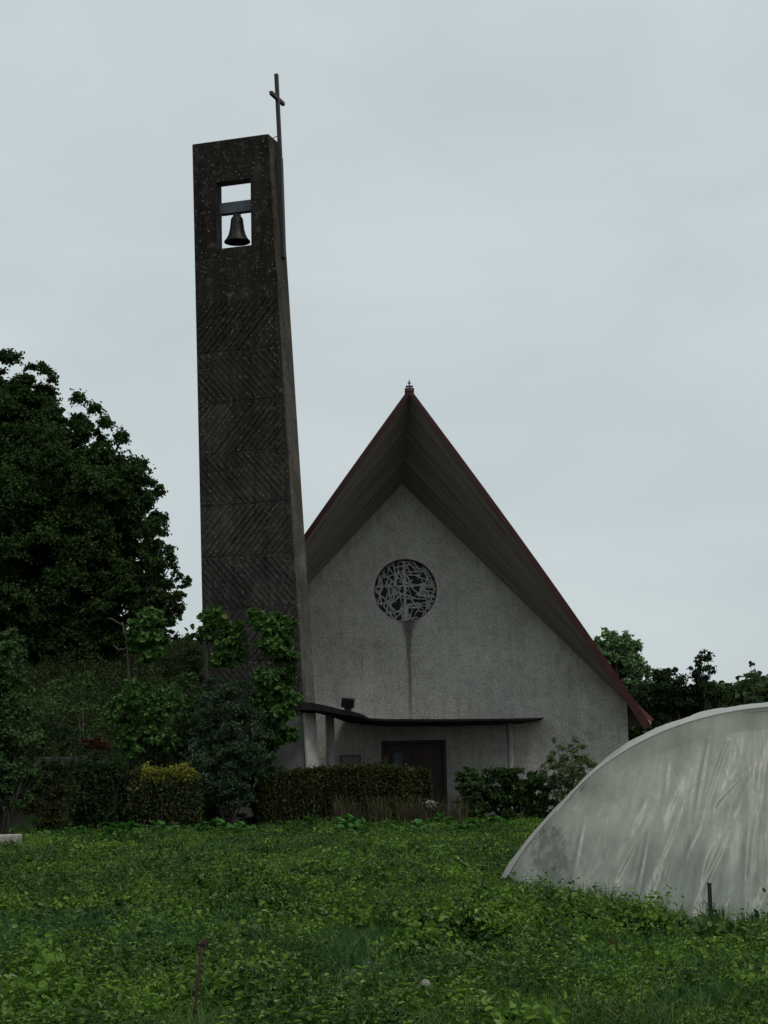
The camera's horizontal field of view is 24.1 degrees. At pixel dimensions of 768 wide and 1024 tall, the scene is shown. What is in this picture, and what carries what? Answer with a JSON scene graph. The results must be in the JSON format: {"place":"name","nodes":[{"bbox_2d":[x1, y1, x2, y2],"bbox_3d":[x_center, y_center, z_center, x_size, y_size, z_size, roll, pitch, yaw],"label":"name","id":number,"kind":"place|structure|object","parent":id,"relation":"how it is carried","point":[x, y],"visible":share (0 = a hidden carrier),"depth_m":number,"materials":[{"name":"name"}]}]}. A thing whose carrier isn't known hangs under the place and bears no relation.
{"place":"outdoors","nodes":[
{"label":"outdoors","id":0,"kind":"place"},
{"bbox_2d":[0,834,22,844],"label":"stone block","id":1,"kind":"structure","parent":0,"point":[7,837],"depth_m":36.87,"materials":[{"name":"stone"}]},
{"bbox_2d":[0,751,686,964],"bbox_3d":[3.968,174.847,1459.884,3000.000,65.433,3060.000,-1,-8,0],"label":"ground","id":2,"kind":"structure","parent":0,"point":[17,819],"depth_m":46.83,"materials":[{"name":"soil"}]},
{"bbox_2d":[0,626,47,833],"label":"hedgerow tree","id":3,"kind":"object","parent":2,"relation":"on","point":[14,743],"visible":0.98,"depth_m":40.59,"materials":[{"name":"green plant"}]},
{"bbox_2d":[5,858,42,863],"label":"dock plant","id":4,"kind":"object","parent":2,"relation":"on","point":[31,860],"visible":0.19,"depth_m":29.01,"materials":[{"name":"green plant"}]},
{"bbox_2d":[28,817,67,833],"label":"vegetable plant","id":5,"kind":"object","parent":2,"relation":"on","point":[33,820],"visible":0.16,"depth_m":43.45,"materials":[{"name":"green plant"}]},
{"bbox_2d":[39,830,59,838],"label":"vegetable plant","id":6,"kind":"object","parent":2,"relation":"on","point":[46,832],"visible":0.22,"depth_m":39.30,"materials":[{"name":"green plant"}]},
{"bbox_2d":[18,770,90,834],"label":"scrub","id":7,"kind":"object","parent":2,"relation":"on","point":[51,817],"visible":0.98,"depth_m":42.66,"materials":[{"name":"green plant"}]},
{"bbox_2d":[30,756,94,767],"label":"stone wall","id":8,"kind":"structure","parent":2,"relation":"on","point":[49,759],"depth_m":47.60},
{"bbox_2d":[58,822,84,834],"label":"vegetable plant","id":9,"kind":"object","parent":2,"relation":"on","point":[75,828],"visible":0.2,"depth_m":43.85,"materials":[{"name":"green plant"}]},
{"bbox_2d":[0,348,171,672],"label":"broadleaf tree","id":10,"kind":"object","parent":2,"relation":"on","point":[71,515],"visible":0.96,"depth_m":69.54,"materials":[{"name":"green plant"}]},
{"bbox_2d":[19,714,154,812],"bbox_3d":[-8.439,6.600,47.521,3.916,2.631,3.198,-6,-9,29],"label":"dark thicket","id":11,"kind":"object","parent":2,"relation":"on","point":[68,726],"visible":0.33,"depth_m":48.39,"materials":[{"name":"green plant"}]},
{"bbox_2d":[79,829,98,840],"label":"vegetable plant","id":12,"kind":"object","parent":2,"relation":"on","point":[82,831],"visible":0.34,"depth_m":39.94,"materials":[{"name":"green plant"}]},
{"bbox_2d":[67,753,131,830],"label":"dark hedge","id":13,"kind":"object","parent":2,"relation":"on","point":[106,802],"visible":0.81,"depth_m":44.06,"materials":[{"name":"green plant"}]},
{"bbox_2d":[96,826,119,839],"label":"vegetable plant","id":14,"kind":"object","parent":2,"relation":"on","point":[109,828],"visible":0.41,"depth_m":39.42,"materials":[{"name":"green plant"}]},
{"bbox_2d":[1,634,218,827],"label":"hill grass","id":15,"kind":"structure","parent":2,"relation":"on","point":[174,649],"depth_m":62.43,"materials":[{"name":"green plant"}]},
{"bbox_2d":[79,734,113,752],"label":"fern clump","id":16,"kind":"object","parent":15,"relation":"on","point":[96,740],"visible":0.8,"depth_m":49.04,"materials":[{"name":"red plant"}]},
{"bbox_2d":[18,670,203,754],"bbox_3d":[-7.885,5.820,50.223,5.688,3.100,4.012,-8,-10,40],"label":"bramble","id":17,"kind":"object","parent":2,"relation":"on","point":[45,707],"visible":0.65,"depth_m":51.24,"materials":[{"name":"green plant"}]},
{"bbox_2d":[93,912,132,924],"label":"dock plant","id":18,"kind":"object","parent":2,"relation":"on","point":[112,917],"visible":0.09,"depth_m":17.78,"materials":[{"name":"green plant"}]},
{"bbox_2d":[111,820,148,839],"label":"vegetable plant","id":19,"kind":"object","parent":2,"relation":"on","point":[132,824],"visible":0.38,"depth_m":39.11,"materials":[{"name":"green plant"}]},
{"bbox_2d":[119,822,145,829],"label":"vegetable plant","id":20,"kind":"object","parent":2,"relation":"on","point":[123,824],"visible":0.08,"depth_m":39.86,"materials":[{"name":"green plant"}]},
{"bbox_2d":[112,904,162,916],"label":"dock plant","id":21,"kind":"object","parent":2,"relation":"on","point":[137,908],"visible":0.12,"depth_m":18.13,"materials":[{"name":"green plant"}]},
{"bbox_2d":[108,606,171,767],"bbox_3d":[-6.258,5.368,46.169,1.629,5.956,1.065,-1,-8,0],"label":"tree","id":22,"kind":"object","parent":2,"relation":"on","point":[144,632],"visible":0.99,"depth_m":46.37,"materials":[{"name":"green plant"}]},
{"bbox_2d":[91,515,191,668],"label":"tree","id":23,"kind":"object","parent":2,"relation":"on","point":[165,601],"visible":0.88,"depth_m":68.13,"materials":[{"name":"green plant"}]},
{"bbox_2d":[99,677,184,820],"bbox_3d":[-6.090,6.214,45.661,2.189,4.048,1.409,1,-8,-18],"label":"leafy bush","id":24,"kind":"object","parent":2,"relation":"on","point":[132,705],"visible":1,"depth_m":45.54,"materials":[{"name":"green plant"}]},
{"bbox_2d":[121,760,209,828],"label":"golden hedge","id":25,"kind":"object","parent":2,"relation":"on","point":[192,795],"visible":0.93,"depth_m":43.97,"materials":[{"name":"green plant"}]},
{"bbox_2d":[152,820,182,833],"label":"vegetable plant","id":26,"kind":"object","parent":2,"relation":"on","point":[162,824],"visible":0.42,"depth_m":40.48,"materials":[{"name":"green plant"}]},
{"bbox_2d":[153,672,207,812],"bbox_3d":[-5.416,6.409,47.897,1.721,4.255,1.740,-1,-8,0],"label":"slope bush","id":27,"kind":"object","parent":2,"relation":"on","point":[178,721],"visible":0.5,"depth_m":48.03,"materials":[{"name":"green plant"}]},
{"bbox_2d":[158,641,203,709],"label":"hill bush","id":28,"kind":"object","parent":2,"relation":"on","point":[193,661],"visible":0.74,"depth_m":59.70,"materials":[{"name":"green plant"}]},
{"bbox_2d":[167,620,202,648],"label":"woodland","id":29,"kind":"object","parent":2,"relation":"on","point":[191,635],"depth_m":115.04,"materials":[{"name":"green plant"}]},
{"bbox_2d":[141,718,257,823],"bbox_3d":[-4.680,6.827,46.472,3.498,3.014,1.772,-6,-9,27],"label":"dark thicket","id":30,"kind":"object","parent":2,"relation":"on","point":[179,733],"visible":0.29,"depth_m":46.58,"materials":[{"name":"green plant"}]},
{"bbox_2d":[192,938,208,1022],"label":"rusty stake","id":31,"kind":"object","parent":2,"relation":"on","point":[203,943],"visible":1,"depth_m":10.57,"materials":[{"name":"metal"}]},
{"bbox_2d":[186,817,219,832],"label":"vegetable plant","id":32,"kind":"object","parent":2,"relation":"on","point":[209,823],"visible":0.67,"depth_m":41.54,"materials":[{"name":"green plant"}]},
{"bbox_2d":[203,815,219,826],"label":"vegetable plant","id":33,"kind":"object","parent":2,"relation":"on","point":[211,819],"visible":0.2,"depth_m":45.53,"materials":[{"name":"green plant"}]},
{"bbox_2d":[194,603,252,789],"bbox_3d":[-4.123,4.708,46.030,1.493,4.782,0.968,-1,-8,0],"label":"climbing vine","id":34,"kind":"object","parent":2,"relation":"on","point":[227,643],"visible":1,"depth_m":46.09,"materials":[{"name":"green plant"}]},
{"bbox_2d":[210,818,246,833],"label":"vegetable plant","id":35,"kind":"object","parent":2,"relation":"on","point":[222,823],"visible":0.77,"depth_m":40.62,"materials":[{"name":"green plant"}]},
{"bbox_2d":[180,677,279,827],"bbox_3d":[-3.917,6.101,45.012,2.642,3.998,1.970,-1,-8,0],"label":"lilac bush","id":36,"kind":"object","parent":2,"relation":"on","point":[244,754],"visible":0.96,"depth_m":44.91,"materials":[{"name":"green plant"}]},
{"bbox_2d":[234,821,258,833],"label":"vegetable plant","id":37,"kind":"object","parent":2,"relation":"on","point":[242,824],"visible":0.45,"depth_m":41.72,"materials":[{"name":"green plant"}]},
{"bbox_2d":[235,922,258,949],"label":"leek plant","id":38,"kind":"object","parent":2,"relation":"on","point":[249,936],"visible":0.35,"depth_m":14.12,"materials":[{"name":"green plant"}]},
{"bbox_2d":[192,73,318,822],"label":"bell tower","id":39,"kind":"structure","parent":2,"relation":"on","point":[253,553],"depth_m":49.42,"materials":[{"name":"concrete"}]},
{"bbox_2d":[224,212,249,245],"bbox_3d":[-4.125,-7.944,50.552,0.734,0.926,0.734,-1,-8,0],"label":"bell","id":40,"kind":"object","parent":39,"relation":"hanging from","point":[236,236],"visible":1,"depth_m":50.42,"materials":[{"name":"grey metal"}]},
{"bbox_2d":[243,607,304,822],"bbox_3d":[-2.761,5.301,45.725,1.557,5.808,1.200,-5,-9,25],"label":"tree","id":41,"kind":"object","parent":2,"relation":"on","point":[276,682],"visible":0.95,"depth_m":45.66,"materials":[{"name":"green plant"}]},
{"bbox_2d":[273,820,292,826],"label":"vegetable plant","id":42,"kind":"object","parent":2,"relation":"on","point":[280,822],"visible":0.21,"depth_m":44.03,"materials":[{"name":"green plant"}]},
{"bbox_2d":[303,815,327,829],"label":"vegetable plant","id":43,"kind":"object","parent":2,"relation":"on","point":[307,818],"visible":0.28,"depth_m":42.78,"materials":[{"name":"green plant"}]},
{"bbox_2d":[328,824,353,833],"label":"vegetable plant","id":44,"kind":"object","parent":2,"relation":"on","point":[340,825],"visible":0.26,"depth_m":38.76,"materials":[{"name":"green plant"}]},
{"bbox_2d":[252,758,438,826],"bbox_3d":[-1.015,7.276,45.844,4.830,2.015,1.508,-1,-8,0],"label":"clipped hedge","id":45,"kind":"object","parent":2,"relation":"on","point":[293,786],"visible":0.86,"depth_m":45.43,"materials":[{"name":"green plant"}]},
{"bbox_2d":[330,816,371,831],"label":"vegetable plant","id":46,"kind":"object","parent":2,"relation":"on","point":[340,820],"visible":0.58,"depth_m":39.97,"materials":[{"name":"green plant"}]},
{"bbox_2d":[342,813,374,825],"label":"vegetable plant","id":47,"kind":"object","parent":2,"relation":"on","point":[351,817],"visible":0.48,"depth_m":42.75,"materials":[{"name":"green plant"}]},
{"bbox_2d":[350,919,385,928],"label":"dock plant","id":48,"kind":"object","parent":2,"relation":"on","point":[375,922],"visible":0.15,"depth_m":16.31,"materials":[{"name":"green plant"}]},
{"bbox_2d":[0,811,759,1023],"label":"leafy weeds","id":49,"kind":"object","parent":2,"relation":"on","point":[457,963],"visible":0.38,"depth_m":11.66,"materials":[{"name":"green plant"}]},
{"bbox_2d":[347,959,416,976],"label":"dock plant","id":50,"kind":"object","parent":2,"relation":"on","point":[376,968],"visible":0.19,"depth_m":12.90,"materials":[{"name":"green plant"}]},
{"bbox_2d":[0,815,767,1023],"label":"grass","id":51,"kind":"structure","parent":2,"relation":"on","point":[548,993],"depth_m":11.82,"materials":[{"name":"green plant"}]},
{"bbox_2d":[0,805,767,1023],"bbox_3d":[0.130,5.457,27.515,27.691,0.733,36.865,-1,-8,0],"label":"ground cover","id":52,"kind":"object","parent":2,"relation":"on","point":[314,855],"visible":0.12,"depth_m":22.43,"materials":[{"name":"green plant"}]},
{"bbox_2d":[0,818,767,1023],"bbox_3d":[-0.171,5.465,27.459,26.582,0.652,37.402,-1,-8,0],"label":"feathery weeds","id":53,"kind":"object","parent":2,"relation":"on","point":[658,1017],"visible":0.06,"depth_m":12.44,"materials":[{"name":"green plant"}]},
{"bbox_2d":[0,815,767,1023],"bbox_3d":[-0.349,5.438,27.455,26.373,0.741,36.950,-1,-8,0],"label":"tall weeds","id":54,"kind":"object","parent":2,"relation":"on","point":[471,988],"visible":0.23,"depth_m":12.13,"materials":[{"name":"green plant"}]},
{"bbox_2d":[384,823,420,832],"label":"vegetable plant","id":55,"kind":"object","parent":2,"relation":"on","point":[392,826],"visible":0.18,"depth_m":37.95,"materials":[{"name":"green plant"}]},
{"bbox_2d":[177,380,653,818],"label":"church","id":56,"kind":"structure","parent":2,"relation":"on","point":[450,636],"depth_m":52.77,"materials":[{"name":"grey concrete"}]},
{"bbox_2d":[341,697,354,710],"bbox_3d":[-0.979,5.200,48.747,0.384,0.376,0.256,-1,-8,0],"label":"floodlight","id":57,"kind":"object","parent":56,"relation":"on","point":[347,704],"visible":0.99,"depth_m":48.64,"materials":[{"name":"black metal"}]},
{"bbox_2d":[340,755,360,765],"bbox_3d":[-0.976,7.344,52.459,0.620,0.520,0.044,-1,-8,0],"label":"notice board","id":58,"kind":"object","parent":56,"relation":"attached to","point":[347,759],"visible":0.5,"depth_m":52.46,"materials":[{"name":"paper"}]},
{"bbox_2d":[381,755,388,764],"bbox_3d":[0.000,7.317,52.682,0.270,0.420,0.044,-1,-8,0],"label":"notice board","id":59,"kind":"object","parent":56,"relation":"attached to","point":[386,758],"visible":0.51,"depth_m":52.67,"materials":[{"name":"paper"}]},
{"bbox_2d":[393,752,402,766],"bbox_3d":[0.410,7.285,52.665,0.300,0.500,0.044,-1,-8,0],"label":"poster","id":60,"kind":"object","parent":56,"relation":"attached to","point":[398,758],"visible":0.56,"depth_m":52.65,"materials":[{"name":"blue paper"}]},
{"bbox_2d":[374,560,436,620],"bbox_3d":[0.636,2.343,53.465,1.859,1.859,0.120,-1,-8,0],"label":"rose window","id":61,"kind":"structure","parent":56,"relation":"in","point":[404,590],"depth_m":53.45,"materials":[{"name":"grey glass"}]},
{"bbox_2d":[381,740,447,814],"bbox_3d":[0.886,7.781,52.574,1.894,2.201,0.235,-1,-8,0],"label":"door","id":62,"kind":"structure","parent":56,"relation":"in","point":[431,754],"depth_m":52.68,"materials":[{"name":"paint"}]},
{"bbox_2d":[403,819,436,832],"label":"vegetable plant","id":63,"kind":"object","parent":2,"relation":"on","point":[417,822],"visible":0.47,"depth_m":39.26,"materials":[{"name":"green plant"}]},
{"bbox_2d":[421,979,429,998],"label":"dandelion","id":64,"kind":"object","parent":2,"relation":"on","point":[425,982],"visible":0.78,"depth_m":10.54,"materials":[{"name":"white plant"}]},
{"bbox_2d":[420,816,438,825],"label":"vegetable plant","id":65,"kind":"object","parent":2,"relation":"on","point":[429,820],"visible":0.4,"depth_m":42.96,"materials":[{"name":"green plant"}]},
{"bbox_2d":[416,798,445,817],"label":"flowering plant","id":66,"kind":"object","parent":2,"relation":"on","point":[431,804],"visible":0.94,"depth_m":45.02,"materials":[{"name":"grey plant"}]},
{"bbox_2d":[425,812,455,822],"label":"vegetable plant","id":67,"kind":"object","parent":2,"relation":"on","point":[439,815],"visible":0.38,"depth_m":44.69,"materials":[{"name":"green plant"}]},
{"bbox_2d":[440,922,466,941],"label":"dock plant","id":68,"kind":"object","parent":2,"relation":"on","point":[454,924],"visible":0.14,"depth_m":15.24,"materials":[{"name":"green plant"}]},
{"bbox_2d":[445,824,465,835],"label":"vegetable plant","id":69,"kind":"object","parent":2,"relation":"on","point":[460,827],"visible":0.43,"depth_m":38.52,"materials":[{"name":"green plant"}]},
{"bbox_2d":[427,927,494,949],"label":"dock plant","id":70,"kind":"object","parent":2,"relation":"on","point":[475,935],"visible":0.33,"depth_m":14.71,"materials":[{"name":"green plant"}]},
{"bbox_2d":[446,818,475,833],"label":"vegetable plant","id":71,"kind":"object","parent":2,"relation":"on","point":[467,826],"visible":0.57,"depth_m":39.32,"materials":[{"name":"green plant"}]},
{"bbox_2d":[450,937,509,948],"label":"dock plant","id":72,"kind":"object","parent":2,"relation":"on","point":[477,940],"visible":0.36,"depth_m":14.54,"materials":[{"name":"green plant"}]},
{"bbox_2d":[469,815,499,825],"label":"vegetable plant","id":73,"kind":"object","parent":2,"relation":"on","point":[491,819],"visible":0.21,"depth_m":40.69,"materials":[{"name":"green plant"}]},
{"bbox_2d":[466,817,503,830],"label":"vegetable plant","id":74,"kind":"object","parent":2,"relation":"on","point":[472,819],"visible":0.32,"depth_m":39.46,"materials":[{"name":"green plant"}]},
{"bbox_2d":[452,765,558,822],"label":"laurel shrub","id":75,"kind":"object","parent":2,"relation":"on","point":[506,795],"visible":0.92,"depth_m":45.43,"materials":[{"name":"green plant"}]},
{"bbox_2d":[496,818,521,827],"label":"vegetable plant","id":76,"kind":"object","parent":2,"relation":"on","point":[500,820],"visible":0.38,"depth_m":41.12,"materials":[{"name":"green plant"}]},
{"bbox_2d":[487,923,566,943],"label":"dock plant","id":77,"kind":"object","parent":2,"relation":"on","point":[522,930],"visible":0.09,"depth_m":14.76,"materials":[{"name":"green plant"}]},
{"bbox_2d":[536,736,597,803],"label":"willow bush","id":78,"kind":"object","parent":2,"relation":"on","point":[559,779],"visible":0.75,"depth_m":44.92,"materials":[{"name":"green plant"}]},
{"bbox_2d":[549,934,598,958],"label":"leek plant","id":79,"kind":"object","parent":2,"relation":"on","point":[582,949],"visible":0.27,"depth_m":12.53,"materials":[{"name":"green plant"}]},
{"bbox_2d":[565,941,596,967],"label":"leek plant","id":80,"kind":"object","parent":2,"relation":"on","point":[586,954],"visible":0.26,"depth_m":11.89,"materials":[{"name":"green plant"}]},
{"bbox_2d":[597,929,631,956],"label":"plant","id":81,"kind":"object","parent":2,"relation":"on","point":[615,943],"visible":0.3,"depth_m":13.02,"materials":[{"name":"green plant"}]},
{"bbox_2d":[593,627,658,698],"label":"pale tree","id":82,"kind":"object","parent":2,"relation":"on","point":[624,658],"visible":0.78,"depth_m":97.18,"materials":[{"name":"green plant"}]},
{"bbox_2d":[500,702,767,922],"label":"polytunnel","id":83,"kind":"structure","parent":2,"relation":"on","point":[681,806],"depth_m":20.62,"materials":[{"name":"plastic"}]},
{"bbox_2d":[631,666,729,726],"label":"dark bushy tree","id":84,"kind":"object","parent":2,"relation":"on","point":[673,697],"visible":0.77,"depth_m":79.14,"materials":[{"name":"green plant"}]},
{"bbox_2d":[626,669,767,740],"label":"woodland","id":85,"kind":"object","parent":2,"relation":"on","point":[735,694],"visible":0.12,"depth_m":108.11,"materials":[{"name":"green plant"}]},
{"bbox_2d":[686,649,719,711],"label":"upright tree","id":86,"kind":"object","parent":2,"relation":"on","point":[702,683],"visible":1,"depth_m":78.60,"materials":[{"name":"green plant"}]},
{"bbox_2d":[707,883,712,922],"bbox_3d":[3.250,4.131,17.888,0.042,0.873,0.042,-1,-8,0],"label":"garden stake","id":87,"kind":"object","parent":2,"relation":"on","point":[709,891],"visible":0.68,"depth_m":17.91,"materials":[{"name":"black metal"}]},
{"bbox_2d":[742,661,762,704],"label":"slender tree","id":88,"kind":"object","parent":2,"relation":"on","point":[753,688],"visible":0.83,"depth_m":69.63,"materials":[{"name":"green plant"}]},
{"bbox_2d":[235,814,492,828],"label":"grass","id":89,"kind":"structure","parent":0,"point":[486,815],"depth_m":46.41,"materials":[{"name":"plant"}]},
{"bbox_2d":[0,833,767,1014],"bbox_3d":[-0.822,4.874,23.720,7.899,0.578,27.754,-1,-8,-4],"label":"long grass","id":90,"kind":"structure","parent":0,"point":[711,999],"depth_m":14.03,"materials":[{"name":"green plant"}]},
{"bbox_2d":[0,0,767,686],"label":"sky","id":91,"kind":"structure","parent":0,"point":[546,219],"materials":[{"name":"grey"}]},
{"bbox_2d":[328,793,473,826],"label":"dry grass","id":92,"kind":"structure","parent":0,"point":[462,813],"depth_m":44.78,"materials":[{"name":"plant"}]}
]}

